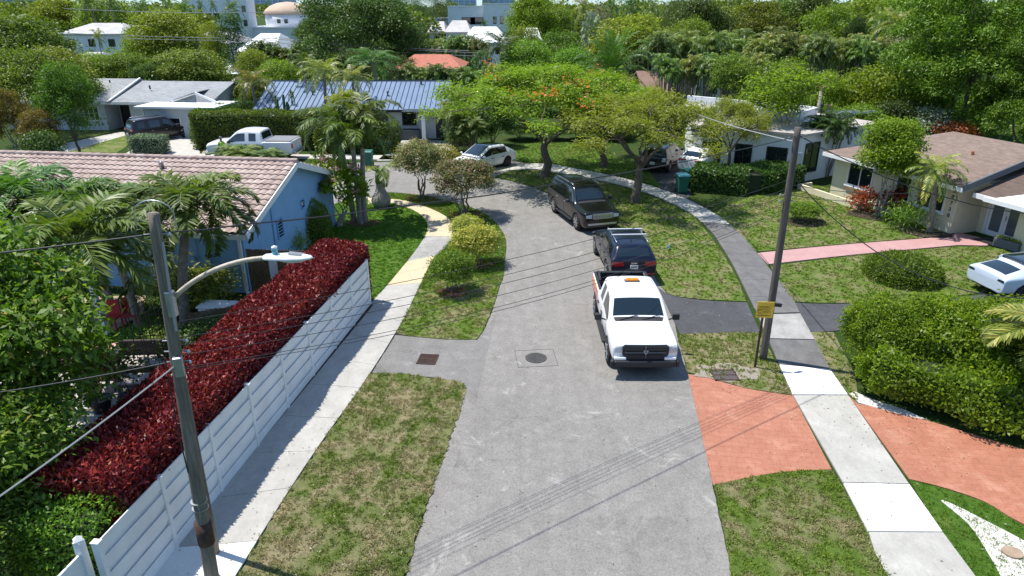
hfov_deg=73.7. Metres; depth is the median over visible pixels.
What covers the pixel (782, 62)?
leafy tree
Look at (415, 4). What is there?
feathery tree
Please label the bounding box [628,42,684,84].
leafy tree
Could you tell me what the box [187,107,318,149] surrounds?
long hedge
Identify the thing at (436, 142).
paved forecourt
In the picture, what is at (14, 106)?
leafy tree
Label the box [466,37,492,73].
palm clump
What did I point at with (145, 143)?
silver hedge
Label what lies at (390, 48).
overhead wire
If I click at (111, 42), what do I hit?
window
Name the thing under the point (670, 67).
palm clump
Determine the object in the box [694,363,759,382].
gravel patch
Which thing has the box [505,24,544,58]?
leafy tree
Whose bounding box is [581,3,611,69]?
twiggy tree
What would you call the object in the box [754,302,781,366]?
yellow sign
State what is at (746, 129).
overhead wire
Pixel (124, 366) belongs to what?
potted plant
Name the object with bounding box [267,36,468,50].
overhead wire
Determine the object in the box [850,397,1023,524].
red driveway
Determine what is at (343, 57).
leafy tree
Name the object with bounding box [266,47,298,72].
palm clump
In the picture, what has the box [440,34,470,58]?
palm clump
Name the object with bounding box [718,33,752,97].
palm clump
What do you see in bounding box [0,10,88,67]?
leafy tree
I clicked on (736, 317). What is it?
dark driveway
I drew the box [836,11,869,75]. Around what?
leafy tree
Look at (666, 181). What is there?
shaded driveway
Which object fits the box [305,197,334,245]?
topiary bush
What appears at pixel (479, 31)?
white villa
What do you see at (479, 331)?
planted verge lawn
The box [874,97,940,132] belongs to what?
leafy tree
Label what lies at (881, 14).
palm tree
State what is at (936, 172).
palm tree
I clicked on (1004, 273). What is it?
hatchback
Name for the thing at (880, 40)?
palm clump
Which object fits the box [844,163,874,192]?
window
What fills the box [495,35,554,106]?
leafy tree
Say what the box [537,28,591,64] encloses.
leafy tree
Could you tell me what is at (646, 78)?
brown roof house
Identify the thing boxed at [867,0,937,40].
leafy tree
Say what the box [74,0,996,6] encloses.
sky
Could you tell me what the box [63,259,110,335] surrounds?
patio cover
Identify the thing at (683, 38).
palm clump
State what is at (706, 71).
palm clump
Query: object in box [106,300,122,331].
garden chair
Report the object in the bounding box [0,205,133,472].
tree
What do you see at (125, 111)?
door
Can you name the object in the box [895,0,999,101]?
leafy tree
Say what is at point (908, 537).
sidewalk
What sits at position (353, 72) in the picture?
palm tree
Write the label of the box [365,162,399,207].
palm tree
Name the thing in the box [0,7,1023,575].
ground
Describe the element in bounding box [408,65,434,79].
palm clump
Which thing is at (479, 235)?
yellow bush
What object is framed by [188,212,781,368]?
overhead wire
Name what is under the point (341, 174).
plumeria
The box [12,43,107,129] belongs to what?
leafy tree
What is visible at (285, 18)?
domed building
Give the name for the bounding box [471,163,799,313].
sidewalk
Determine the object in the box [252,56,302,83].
leafy tree
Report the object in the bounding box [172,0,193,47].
palm tree
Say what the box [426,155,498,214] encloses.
mottled shrub
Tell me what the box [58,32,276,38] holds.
overhead wire
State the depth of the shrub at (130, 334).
21.80 m
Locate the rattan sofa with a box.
[112,339,167,377]
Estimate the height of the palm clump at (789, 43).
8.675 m
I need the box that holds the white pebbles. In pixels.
[850,391,926,419]
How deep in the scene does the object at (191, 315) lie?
22.55 m
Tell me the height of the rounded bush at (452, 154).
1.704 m
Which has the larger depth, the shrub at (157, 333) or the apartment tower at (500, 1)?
the apartment tower at (500, 1)
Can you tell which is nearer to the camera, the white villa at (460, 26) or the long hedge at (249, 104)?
the long hedge at (249, 104)
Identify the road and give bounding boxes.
[313,161,730,575]
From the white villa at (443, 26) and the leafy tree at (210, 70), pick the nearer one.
the leafy tree at (210, 70)
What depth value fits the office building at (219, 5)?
217.48 m
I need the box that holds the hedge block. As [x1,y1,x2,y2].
[312,120,400,153]
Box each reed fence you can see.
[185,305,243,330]
[245,248,304,292]
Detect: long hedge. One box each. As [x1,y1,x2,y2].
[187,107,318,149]
[188,98,253,132]
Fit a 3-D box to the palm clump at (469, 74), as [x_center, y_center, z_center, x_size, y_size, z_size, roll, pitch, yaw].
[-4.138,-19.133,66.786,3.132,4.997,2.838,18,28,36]
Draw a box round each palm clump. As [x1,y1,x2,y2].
[241,39,266,60]
[256,41,284,60]
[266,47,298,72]
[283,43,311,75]
[390,62,423,79]
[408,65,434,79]
[413,39,441,54]
[423,62,453,79]
[434,38,450,53]
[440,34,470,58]
[443,66,466,101]
[456,65,482,102]
[457,34,478,67]
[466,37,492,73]
[637,31,681,70]
[651,53,686,131]
[664,29,699,103]
[672,30,706,95]
[674,54,704,130]
[688,30,732,96]
[689,52,722,97]
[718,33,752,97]
[718,54,742,97]
[729,28,764,67]
[740,32,785,97]
[741,52,775,99]
[761,25,801,100]
[785,35,818,69]
[794,30,839,94]
[806,33,847,88]
[828,33,870,101]
[842,34,881,84]
[868,37,894,68]
[878,40,905,65]
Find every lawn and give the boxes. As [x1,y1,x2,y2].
[48,129,123,144]
[68,136,129,152]
[116,315,165,339]
[239,373,466,575]
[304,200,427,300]
[391,193,505,289]
[395,205,499,339]
[496,170,746,301]
[511,142,660,186]
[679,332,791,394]
[714,470,886,575]
[716,184,925,251]
[770,246,1015,302]
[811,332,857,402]
[910,480,1023,575]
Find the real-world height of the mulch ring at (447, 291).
0.055 m
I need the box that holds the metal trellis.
[126,304,168,371]
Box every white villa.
[60,23,134,67]
[83,52,121,62]
[187,31,250,64]
[223,65,283,81]
[236,33,302,70]
[428,21,447,45]
[445,20,471,38]
[464,27,506,68]
[680,73,731,97]
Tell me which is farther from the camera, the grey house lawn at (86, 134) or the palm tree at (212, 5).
the palm tree at (212, 5)
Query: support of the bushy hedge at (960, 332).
on the ground at (708, 199)
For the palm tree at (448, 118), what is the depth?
49.03 m
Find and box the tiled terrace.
[8,296,145,345]
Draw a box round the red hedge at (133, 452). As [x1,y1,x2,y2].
[25,237,372,523]
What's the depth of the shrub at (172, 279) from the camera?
23.89 m
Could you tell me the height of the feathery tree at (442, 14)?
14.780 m
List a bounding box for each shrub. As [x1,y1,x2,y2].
[109,251,234,325]
[110,319,163,352]
[134,317,186,338]
[151,332,198,361]
[172,263,250,309]
[178,309,229,342]
[288,227,314,250]
[389,137,448,198]
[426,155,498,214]
[503,117,538,139]
[526,120,567,136]
[561,122,594,139]
[596,121,631,138]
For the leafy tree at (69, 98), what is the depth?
47.22 m
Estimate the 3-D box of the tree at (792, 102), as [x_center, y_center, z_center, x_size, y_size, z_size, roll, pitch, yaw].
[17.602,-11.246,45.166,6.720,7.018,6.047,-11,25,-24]
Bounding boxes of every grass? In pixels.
[389,192,789,393]
[497,141,1016,399]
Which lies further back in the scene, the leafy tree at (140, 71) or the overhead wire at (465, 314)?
the leafy tree at (140, 71)
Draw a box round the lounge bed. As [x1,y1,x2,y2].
[114,372,153,393]
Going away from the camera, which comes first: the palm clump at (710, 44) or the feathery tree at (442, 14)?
the palm clump at (710, 44)
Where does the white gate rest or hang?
on the ground at (708, 199)
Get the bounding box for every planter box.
[398,128,420,139]
[992,234,1021,251]
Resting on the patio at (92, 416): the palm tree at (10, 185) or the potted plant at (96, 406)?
the potted plant at (96, 406)
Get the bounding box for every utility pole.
[133,200,312,575]
[759,127,803,360]
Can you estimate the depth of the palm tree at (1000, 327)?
17.29 m
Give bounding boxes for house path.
[53,131,124,151]
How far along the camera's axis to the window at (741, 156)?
43.75 m
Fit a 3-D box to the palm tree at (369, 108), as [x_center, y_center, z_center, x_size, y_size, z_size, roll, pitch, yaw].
[-7.303,-6.401,34.191,3.732,6.421,3.855,12,25,26]
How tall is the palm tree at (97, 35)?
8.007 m
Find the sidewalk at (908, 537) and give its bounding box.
[759,313,974,575]
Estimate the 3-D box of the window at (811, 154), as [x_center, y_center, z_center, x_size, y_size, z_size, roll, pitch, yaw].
[18.734,-8.182,42.764,1.460,1.860,0.070,-14,26,-31]
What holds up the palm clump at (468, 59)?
on the ground at (708, 199)
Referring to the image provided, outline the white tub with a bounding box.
[196,299,238,317]
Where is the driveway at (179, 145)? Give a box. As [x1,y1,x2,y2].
[127,137,199,153]
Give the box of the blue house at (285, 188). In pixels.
[0,150,335,294]
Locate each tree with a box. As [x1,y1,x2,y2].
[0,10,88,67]
[0,40,75,122]
[0,86,38,149]
[0,157,75,285]
[0,189,176,401]
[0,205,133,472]
[0,371,99,555]
[0,462,67,575]
[2,175,124,299]
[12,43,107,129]
[14,106,66,149]
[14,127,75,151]
[14,179,175,327]
[17,0,81,40]
[28,58,112,151]
[68,0,140,27]
[76,0,106,22]
[77,50,124,77]
[90,28,107,55]
[96,0,127,22]
[96,49,153,78]
[114,24,159,64]
[114,168,261,327]
[121,6,210,63]
[126,62,161,80]
[128,0,152,23]
[140,46,234,81]
[152,0,181,24]
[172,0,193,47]
[193,13,222,32]
[195,21,230,65]
[196,0,205,13]
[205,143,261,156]
[208,0,217,17]
[212,10,250,68]
[222,0,245,30]
[229,69,267,105]
[231,68,275,105]
[232,47,268,82]
[245,147,288,157]
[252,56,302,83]
[284,52,319,83]
[287,0,429,64]
[288,16,342,62]
[288,90,295,104]
[292,103,368,221]
[296,57,350,104]
[296,61,340,79]
[316,114,387,223]
[323,47,382,79]
[324,88,362,151]
[328,91,402,222]
[332,64,373,99]
[342,47,401,79]
[363,14,434,68]
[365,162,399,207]
[380,52,416,79]
[401,0,434,16]
[407,59,664,177]
[422,0,452,24]
[432,99,472,154]
[439,105,498,145]
[441,124,479,155]
[449,116,489,151]
[470,50,495,77]
[475,103,520,141]
[477,31,521,67]
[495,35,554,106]
[499,0,563,41]
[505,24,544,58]
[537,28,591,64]
[542,5,580,43]
[542,69,668,166]
[548,45,598,81]
[551,82,748,203]
[571,0,596,37]
[571,28,656,136]
[580,11,602,68]
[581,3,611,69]
[581,7,674,76]
[603,0,620,30]
[616,0,646,68]
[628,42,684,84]
[640,0,666,28]
[658,0,687,29]
[664,0,739,35]
[668,13,714,82]
[689,94,775,163]
[707,50,760,98]
[720,0,800,55]
[731,60,835,123]
[744,55,822,93]
[752,0,812,60]
[785,0,851,70]
[796,1,866,73]
[802,108,862,176]
[806,69,851,109]
[828,61,927,112]
[830,101,891,127]
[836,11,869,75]
[839,0,900,68]
[851,114,932,215]
[862,31,908,70]
[866,6,894,40]
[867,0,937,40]
[869,7,919,42]
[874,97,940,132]
[875,0,1023,126]
[888,71,961,116]
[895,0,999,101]
[899,102,959,135]
[904,151,968,231]
[928,115,984,136]
[946,289,1023,375]
[964,19,1023,142]
[978,301,1023,430]
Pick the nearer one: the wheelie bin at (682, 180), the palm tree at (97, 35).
the wheelie bin at (682, 180)
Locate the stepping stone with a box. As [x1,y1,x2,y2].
[1001,546,1023,558]
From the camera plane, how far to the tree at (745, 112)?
40.84 m
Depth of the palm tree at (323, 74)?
52.32 m
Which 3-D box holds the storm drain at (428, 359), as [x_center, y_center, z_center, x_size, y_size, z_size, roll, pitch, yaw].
[-2.649,2.239,21.448,0.595,0.032,0.655,2,23,5]
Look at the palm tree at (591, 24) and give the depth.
89.60 m
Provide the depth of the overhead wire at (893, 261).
19.03 m
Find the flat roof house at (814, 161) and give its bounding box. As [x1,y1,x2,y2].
[685,95,876,180]
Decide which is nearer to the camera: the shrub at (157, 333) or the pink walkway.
the shrub at (157, 333)
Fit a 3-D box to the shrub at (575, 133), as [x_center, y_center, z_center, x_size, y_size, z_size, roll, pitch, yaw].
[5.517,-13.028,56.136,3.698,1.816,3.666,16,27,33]
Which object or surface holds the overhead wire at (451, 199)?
attached to the utility pole at (203, 526)
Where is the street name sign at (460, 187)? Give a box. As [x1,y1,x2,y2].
[451,173,470,214]
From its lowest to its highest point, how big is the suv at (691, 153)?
1.686 m
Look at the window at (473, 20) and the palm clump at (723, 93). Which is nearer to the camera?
the palm clump at (723, 93)
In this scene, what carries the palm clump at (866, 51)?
on the ground at (708, 199)
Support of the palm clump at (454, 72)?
on the ground at (708, 199)
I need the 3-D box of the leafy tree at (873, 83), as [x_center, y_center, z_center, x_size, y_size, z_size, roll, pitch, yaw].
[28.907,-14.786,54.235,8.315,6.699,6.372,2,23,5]
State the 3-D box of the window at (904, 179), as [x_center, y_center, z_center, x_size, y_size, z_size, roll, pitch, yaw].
[20.190,-5.108,35.306,0.160,1.335,1.060,-7,24,-17]
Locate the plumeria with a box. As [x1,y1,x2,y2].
[309,150,373,226]
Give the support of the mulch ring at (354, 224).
on the house side lawn at (375, 259)
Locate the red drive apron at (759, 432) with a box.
[688,374,831,484]
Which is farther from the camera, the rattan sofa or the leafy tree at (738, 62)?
the leafy tree at (738, 62)
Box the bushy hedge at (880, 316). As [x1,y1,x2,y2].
[833,288,942,373]
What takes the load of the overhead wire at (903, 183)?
attached to the utility pole at (795, 156)
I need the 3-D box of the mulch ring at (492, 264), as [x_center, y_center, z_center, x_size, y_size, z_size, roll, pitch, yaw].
[-1.531,-0.985,29.230,1.660,0.055,1.260,0,22,0]
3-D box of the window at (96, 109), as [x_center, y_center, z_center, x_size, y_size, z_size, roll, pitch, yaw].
[-37.139,-15.385,60.257,1.560,1.335,0.160,2,23,5]
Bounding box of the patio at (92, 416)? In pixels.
[0,338,192,443]
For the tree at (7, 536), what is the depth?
12.12 m
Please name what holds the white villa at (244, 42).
on the ground at (708, 199)
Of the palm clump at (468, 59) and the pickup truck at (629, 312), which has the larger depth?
the palm clump at (468, 59)
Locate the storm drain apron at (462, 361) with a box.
[373,315,495,404]
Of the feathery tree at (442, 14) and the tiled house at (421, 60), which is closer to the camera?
the tiled house at (421, 60)
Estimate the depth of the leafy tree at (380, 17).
79.19 m
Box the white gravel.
[941,500,1023,575]
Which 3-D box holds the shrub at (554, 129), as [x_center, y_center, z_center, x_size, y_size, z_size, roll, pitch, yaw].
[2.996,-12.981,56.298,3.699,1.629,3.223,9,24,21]
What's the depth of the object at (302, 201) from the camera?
30.58 m
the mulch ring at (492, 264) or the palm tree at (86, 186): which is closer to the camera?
the palm tree at (86, 186)
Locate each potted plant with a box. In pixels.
[58,357,120,414]
[93,342,156,400]
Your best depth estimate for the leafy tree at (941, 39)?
47.45 m
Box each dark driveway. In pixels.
[659,288,758,333]
[795,293,1011,331]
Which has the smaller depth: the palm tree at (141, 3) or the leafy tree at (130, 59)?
the leafy tree at (130, 59)
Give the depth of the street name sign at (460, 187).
34.89 m
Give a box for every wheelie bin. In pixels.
[365,149,373,165]
[674,172,690,192]
[682,167,696,187]
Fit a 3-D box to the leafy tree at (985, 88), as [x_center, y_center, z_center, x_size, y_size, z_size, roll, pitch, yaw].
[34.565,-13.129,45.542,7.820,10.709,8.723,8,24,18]
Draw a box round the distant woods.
[0,0,1019,45]
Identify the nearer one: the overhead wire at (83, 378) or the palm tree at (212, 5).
the overhead wire at (83, 378)
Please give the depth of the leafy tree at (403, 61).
73.73 m
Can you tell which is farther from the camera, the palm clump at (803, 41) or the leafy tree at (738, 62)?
the palm clump at (803, 41)
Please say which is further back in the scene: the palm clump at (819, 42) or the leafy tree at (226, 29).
the leafy tree at (226, 29)
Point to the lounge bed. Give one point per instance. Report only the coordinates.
(129, 383)
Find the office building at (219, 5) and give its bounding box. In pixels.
[183,0,242,33]
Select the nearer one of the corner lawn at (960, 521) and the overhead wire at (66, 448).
the overhead wire at (66, 448)
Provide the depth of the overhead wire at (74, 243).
10.48 m
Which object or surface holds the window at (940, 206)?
in the cream house at (995, 175)
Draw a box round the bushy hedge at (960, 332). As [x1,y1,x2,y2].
[892,287,1005,370]
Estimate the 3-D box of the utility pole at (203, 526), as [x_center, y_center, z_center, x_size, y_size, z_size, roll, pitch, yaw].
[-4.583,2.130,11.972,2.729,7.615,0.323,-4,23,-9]
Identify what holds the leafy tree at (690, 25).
on the ground at (708, 199)
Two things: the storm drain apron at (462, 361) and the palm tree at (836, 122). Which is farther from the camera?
the palm tree at (836, 122)
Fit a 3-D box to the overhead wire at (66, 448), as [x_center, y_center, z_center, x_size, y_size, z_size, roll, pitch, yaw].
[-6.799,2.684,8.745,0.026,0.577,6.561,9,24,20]
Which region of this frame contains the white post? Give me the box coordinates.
[268,261,278,279]
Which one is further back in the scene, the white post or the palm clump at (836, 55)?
the palm clump at (836, 55)
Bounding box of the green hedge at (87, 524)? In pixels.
[11,487,128,575]
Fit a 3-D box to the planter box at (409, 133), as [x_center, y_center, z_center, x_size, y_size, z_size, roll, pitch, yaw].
[-8.494,-12.707,56.456,1.800,0.885,0.600,0,22,0]
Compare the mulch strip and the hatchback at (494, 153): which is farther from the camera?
the hatchback at (494, 153)
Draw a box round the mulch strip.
[264,304,373,437]
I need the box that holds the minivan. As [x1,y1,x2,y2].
[124,114,184,138]
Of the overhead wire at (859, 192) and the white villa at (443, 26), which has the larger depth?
the white villa at (443, 26)
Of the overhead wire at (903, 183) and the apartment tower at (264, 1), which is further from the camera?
the apartment tower at (264, 1)
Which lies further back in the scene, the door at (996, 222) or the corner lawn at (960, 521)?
the door at (996, 222)
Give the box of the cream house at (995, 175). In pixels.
[797,132,1023,251]
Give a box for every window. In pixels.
[83,106,100,121]
[88,39,95,46]
[108,39,115,46]
[167,117,181,130]
[275,216,284,239]
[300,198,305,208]
[402,113,415,124]
[462,17,470,23]
[470,17,483,23]
[702,140,721,162]
[733,143,752,163]
[765,146,787,160]
[803,141,820,172]
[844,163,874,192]
[893,176,913,203]
[913,182,947,214]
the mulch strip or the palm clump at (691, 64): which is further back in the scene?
the palm clump at (691, 64)
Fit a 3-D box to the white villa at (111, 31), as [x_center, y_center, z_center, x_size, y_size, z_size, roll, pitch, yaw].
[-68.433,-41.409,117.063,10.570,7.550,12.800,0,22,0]
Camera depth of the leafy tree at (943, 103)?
51.27 m
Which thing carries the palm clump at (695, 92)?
on the ground at (708, 199)
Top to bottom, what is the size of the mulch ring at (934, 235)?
0.055 m
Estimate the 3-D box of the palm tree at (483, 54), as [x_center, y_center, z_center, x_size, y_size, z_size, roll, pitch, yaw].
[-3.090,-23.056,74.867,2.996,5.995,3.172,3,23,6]
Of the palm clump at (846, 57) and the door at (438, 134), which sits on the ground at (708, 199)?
the palm clump at (846, 57)
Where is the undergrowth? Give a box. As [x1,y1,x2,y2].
[4,44,1023,141]
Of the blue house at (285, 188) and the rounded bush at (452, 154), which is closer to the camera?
the blue house at (285, 188)
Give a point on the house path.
(89, 141)
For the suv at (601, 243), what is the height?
1.718 m
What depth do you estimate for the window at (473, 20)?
190.88 m
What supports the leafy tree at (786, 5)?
on the ground at (708, 199)
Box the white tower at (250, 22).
[238,0,257,37]
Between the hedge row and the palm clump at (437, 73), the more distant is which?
the palm clump at (437, 73)
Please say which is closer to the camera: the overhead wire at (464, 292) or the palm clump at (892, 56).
the overhead wire at (464, 292)
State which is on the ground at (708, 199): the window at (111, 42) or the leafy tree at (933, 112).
the leafy tree at (933, 112)
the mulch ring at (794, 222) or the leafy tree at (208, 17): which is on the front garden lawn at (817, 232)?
the mulch ring at (794, 222)
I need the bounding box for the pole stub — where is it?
[188,389,219,553]
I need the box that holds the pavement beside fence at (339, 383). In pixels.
[155,198,452,575]
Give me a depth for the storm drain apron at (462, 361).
21.51 m
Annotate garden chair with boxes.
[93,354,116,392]
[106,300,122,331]
[120,297,136,328]
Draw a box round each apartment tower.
[254,0,295,13]
[448,0,476,5]
[482,0,512,5]
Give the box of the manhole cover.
[515,349,557,367]
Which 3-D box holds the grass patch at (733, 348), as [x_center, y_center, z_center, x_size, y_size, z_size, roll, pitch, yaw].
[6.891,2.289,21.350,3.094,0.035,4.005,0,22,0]
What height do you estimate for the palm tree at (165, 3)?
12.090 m
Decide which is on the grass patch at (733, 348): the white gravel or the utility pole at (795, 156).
the utility pole at (795, 156)
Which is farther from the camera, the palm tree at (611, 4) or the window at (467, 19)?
the window at (467, 19)
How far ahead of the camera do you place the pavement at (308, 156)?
50.20 m
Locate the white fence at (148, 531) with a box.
[89,259,371,575]
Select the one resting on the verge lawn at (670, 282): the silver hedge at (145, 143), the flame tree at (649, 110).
the flame tree at (649, 110)
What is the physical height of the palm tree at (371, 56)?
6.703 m
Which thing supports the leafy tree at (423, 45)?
on the ground at (708, 199)
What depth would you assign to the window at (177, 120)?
56.87 m
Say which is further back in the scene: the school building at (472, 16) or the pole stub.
the school building at (472, 16)
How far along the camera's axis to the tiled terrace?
24.53 m
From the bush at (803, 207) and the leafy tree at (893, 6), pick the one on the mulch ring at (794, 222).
the bush at (803, 207)
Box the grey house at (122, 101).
[9,77,251,137]
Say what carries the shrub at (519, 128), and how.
on the ground at (708, 199)
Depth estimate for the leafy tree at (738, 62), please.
54.89 m
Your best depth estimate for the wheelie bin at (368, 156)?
46.75 m
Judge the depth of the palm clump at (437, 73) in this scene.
65.40 m
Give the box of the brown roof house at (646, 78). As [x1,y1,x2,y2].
[630,71,672,118]
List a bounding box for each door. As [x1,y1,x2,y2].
[120,105,130,126]
[148,238,176,282]
[434,113,447,137]
[981,203,1020,238]
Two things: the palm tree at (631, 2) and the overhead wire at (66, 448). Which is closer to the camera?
the overhead wire at (66, 448)
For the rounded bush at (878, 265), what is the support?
on the lawn at (817, 274)
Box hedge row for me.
[851,336,1023,438]
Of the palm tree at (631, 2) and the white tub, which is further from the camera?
the palm tree at (631, 2)
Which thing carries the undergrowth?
on the ground at (708, 199)
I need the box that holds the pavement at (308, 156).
[165,154,393,159]
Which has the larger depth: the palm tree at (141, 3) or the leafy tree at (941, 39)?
the palm tree at (141, 3)
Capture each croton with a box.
[838,185,884,213]
[866,185,923,220]
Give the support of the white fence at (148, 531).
on the ground at (708, 199)
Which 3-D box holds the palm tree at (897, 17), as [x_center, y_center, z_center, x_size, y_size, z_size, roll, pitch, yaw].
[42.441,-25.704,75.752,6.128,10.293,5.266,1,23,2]
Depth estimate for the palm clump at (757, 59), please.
56.64 m
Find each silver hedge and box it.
[126,133,171,154]
[229,144,263,155]
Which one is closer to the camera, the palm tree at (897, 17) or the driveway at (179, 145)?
the driveway at (179, 145)
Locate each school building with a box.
[428,17,447,39]
[447,6,483,27]
[483,3,514,37]
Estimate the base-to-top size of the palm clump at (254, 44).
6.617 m
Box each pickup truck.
[205,127,303,157]
[592,270,679,366]
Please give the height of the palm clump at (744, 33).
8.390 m
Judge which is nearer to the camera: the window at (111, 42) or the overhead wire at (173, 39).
the overhead wire at (173, 39)
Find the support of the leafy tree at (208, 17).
on the ground at (708, 199)
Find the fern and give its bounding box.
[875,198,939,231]
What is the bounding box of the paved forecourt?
[377,140,453,160]
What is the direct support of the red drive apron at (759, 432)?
on the ground at (708, 199)
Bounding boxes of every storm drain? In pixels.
[416,354,438,364]
[710,369,739,380]
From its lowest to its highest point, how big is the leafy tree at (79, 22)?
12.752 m
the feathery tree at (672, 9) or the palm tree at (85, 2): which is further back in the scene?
the palm tree at (85, 2)
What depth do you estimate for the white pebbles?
18.95 m
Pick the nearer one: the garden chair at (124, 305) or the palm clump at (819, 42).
the garden chair at (124, 305)
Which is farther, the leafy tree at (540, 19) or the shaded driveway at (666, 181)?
the leafy tree at (540, 19)
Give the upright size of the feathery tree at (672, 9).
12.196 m
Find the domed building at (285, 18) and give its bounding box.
[253,2,327,51]
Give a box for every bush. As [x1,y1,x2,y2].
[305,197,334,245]
[426,246,479,293]
[428,143,459,169]
[447,212,484,235]
[448,222,506,264]
[789,200,828,221]
[858,249,945,290]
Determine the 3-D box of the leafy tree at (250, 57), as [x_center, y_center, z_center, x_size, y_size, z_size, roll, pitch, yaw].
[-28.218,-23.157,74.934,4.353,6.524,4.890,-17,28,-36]
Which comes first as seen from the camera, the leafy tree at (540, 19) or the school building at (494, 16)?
the leafy tree at (540, 19)
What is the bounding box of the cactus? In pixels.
[274,94,289,109]
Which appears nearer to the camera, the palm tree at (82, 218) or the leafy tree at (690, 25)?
the palm tree at (82, 218)
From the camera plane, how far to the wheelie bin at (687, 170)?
41.18 m
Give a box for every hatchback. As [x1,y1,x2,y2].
[454,142,515,166]
[967,252,1023,297]
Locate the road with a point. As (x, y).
(625, 514)
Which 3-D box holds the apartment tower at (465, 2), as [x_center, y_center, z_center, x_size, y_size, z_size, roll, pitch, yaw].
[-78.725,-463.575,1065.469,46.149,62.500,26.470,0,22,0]
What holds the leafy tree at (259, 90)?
on the ground at (708, 199)
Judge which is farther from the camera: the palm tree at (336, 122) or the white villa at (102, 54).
the white villa at (102, 54)
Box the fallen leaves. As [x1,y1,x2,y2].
[179,175,1006,575]
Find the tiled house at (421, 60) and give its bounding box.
[391,54,468,101]
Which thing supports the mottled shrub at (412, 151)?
on the mulch ring at (423, 199)
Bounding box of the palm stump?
[817,86,824,112]
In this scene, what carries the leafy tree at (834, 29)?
on the ground at (708, 199)
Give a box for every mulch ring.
[347,220,378,226]
[406,195,437,201]
[437,287,468,296]
[449,211,483,216]
[464,259,494,269]
[776,217,825,226]
[846,209,903,221]
[897,227,954,237]
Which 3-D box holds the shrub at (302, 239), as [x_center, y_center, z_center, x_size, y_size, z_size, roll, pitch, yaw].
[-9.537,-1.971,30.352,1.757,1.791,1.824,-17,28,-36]
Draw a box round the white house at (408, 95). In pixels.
[252,80,452,139]
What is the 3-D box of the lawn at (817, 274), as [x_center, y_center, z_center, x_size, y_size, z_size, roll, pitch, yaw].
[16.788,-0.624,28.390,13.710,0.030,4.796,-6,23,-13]
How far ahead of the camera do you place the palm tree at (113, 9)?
119.97 m
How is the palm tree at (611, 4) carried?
on the ground at (708, 199)
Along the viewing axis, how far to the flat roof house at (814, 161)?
43.57 m
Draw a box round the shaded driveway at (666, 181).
[636,162,713,212]
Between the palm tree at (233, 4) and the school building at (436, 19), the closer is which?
the palm tree at (233, 4)
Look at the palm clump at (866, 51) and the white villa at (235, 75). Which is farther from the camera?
the white villa at (235, 75)
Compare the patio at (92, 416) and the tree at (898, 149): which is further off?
the tree at (898, 149)
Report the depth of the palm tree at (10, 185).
23.12 m
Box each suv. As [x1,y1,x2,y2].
[548,172,618,229]
[592,227,656,276]
[642,141,683,172]
[678,147,714,170]
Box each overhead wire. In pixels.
[0,234,149,253]
[0,362,169,392]
[0,367,172,496]
[50,35,276,40]
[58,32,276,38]
[64,8,276,12]
[162,136,794,232]
[177,180,786,321]
[180,189,784,337]
[182,195,784,344]
[183,204,781,354]
[185,210,781,367]
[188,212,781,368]
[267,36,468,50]
[267,41,471,55]
[270,38,476,52]
[649,86,792,141]
[791,195,918,202]
[794,177,1023,298]
[794,185,917,193]
[800,136,1023,213]
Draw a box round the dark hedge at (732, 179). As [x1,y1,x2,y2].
[689,159,806,196]
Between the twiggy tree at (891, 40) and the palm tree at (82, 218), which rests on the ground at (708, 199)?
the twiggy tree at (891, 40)
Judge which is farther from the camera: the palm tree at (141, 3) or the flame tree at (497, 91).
the palm tree at (141, 3)
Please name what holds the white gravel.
on the ground at (708, 199)
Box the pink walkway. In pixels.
[758,233,988,264]
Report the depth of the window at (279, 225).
28.54 m
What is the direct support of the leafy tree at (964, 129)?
on the ground at (708, 199)
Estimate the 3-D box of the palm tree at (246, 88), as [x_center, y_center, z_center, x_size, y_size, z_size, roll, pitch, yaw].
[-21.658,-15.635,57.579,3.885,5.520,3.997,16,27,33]
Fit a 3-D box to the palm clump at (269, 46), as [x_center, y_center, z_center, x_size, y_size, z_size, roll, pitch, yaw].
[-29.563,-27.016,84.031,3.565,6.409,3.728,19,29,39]
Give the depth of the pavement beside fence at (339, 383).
17.81 m
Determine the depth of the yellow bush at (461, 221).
31.71 m
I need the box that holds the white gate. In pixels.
[58,536,95,575]

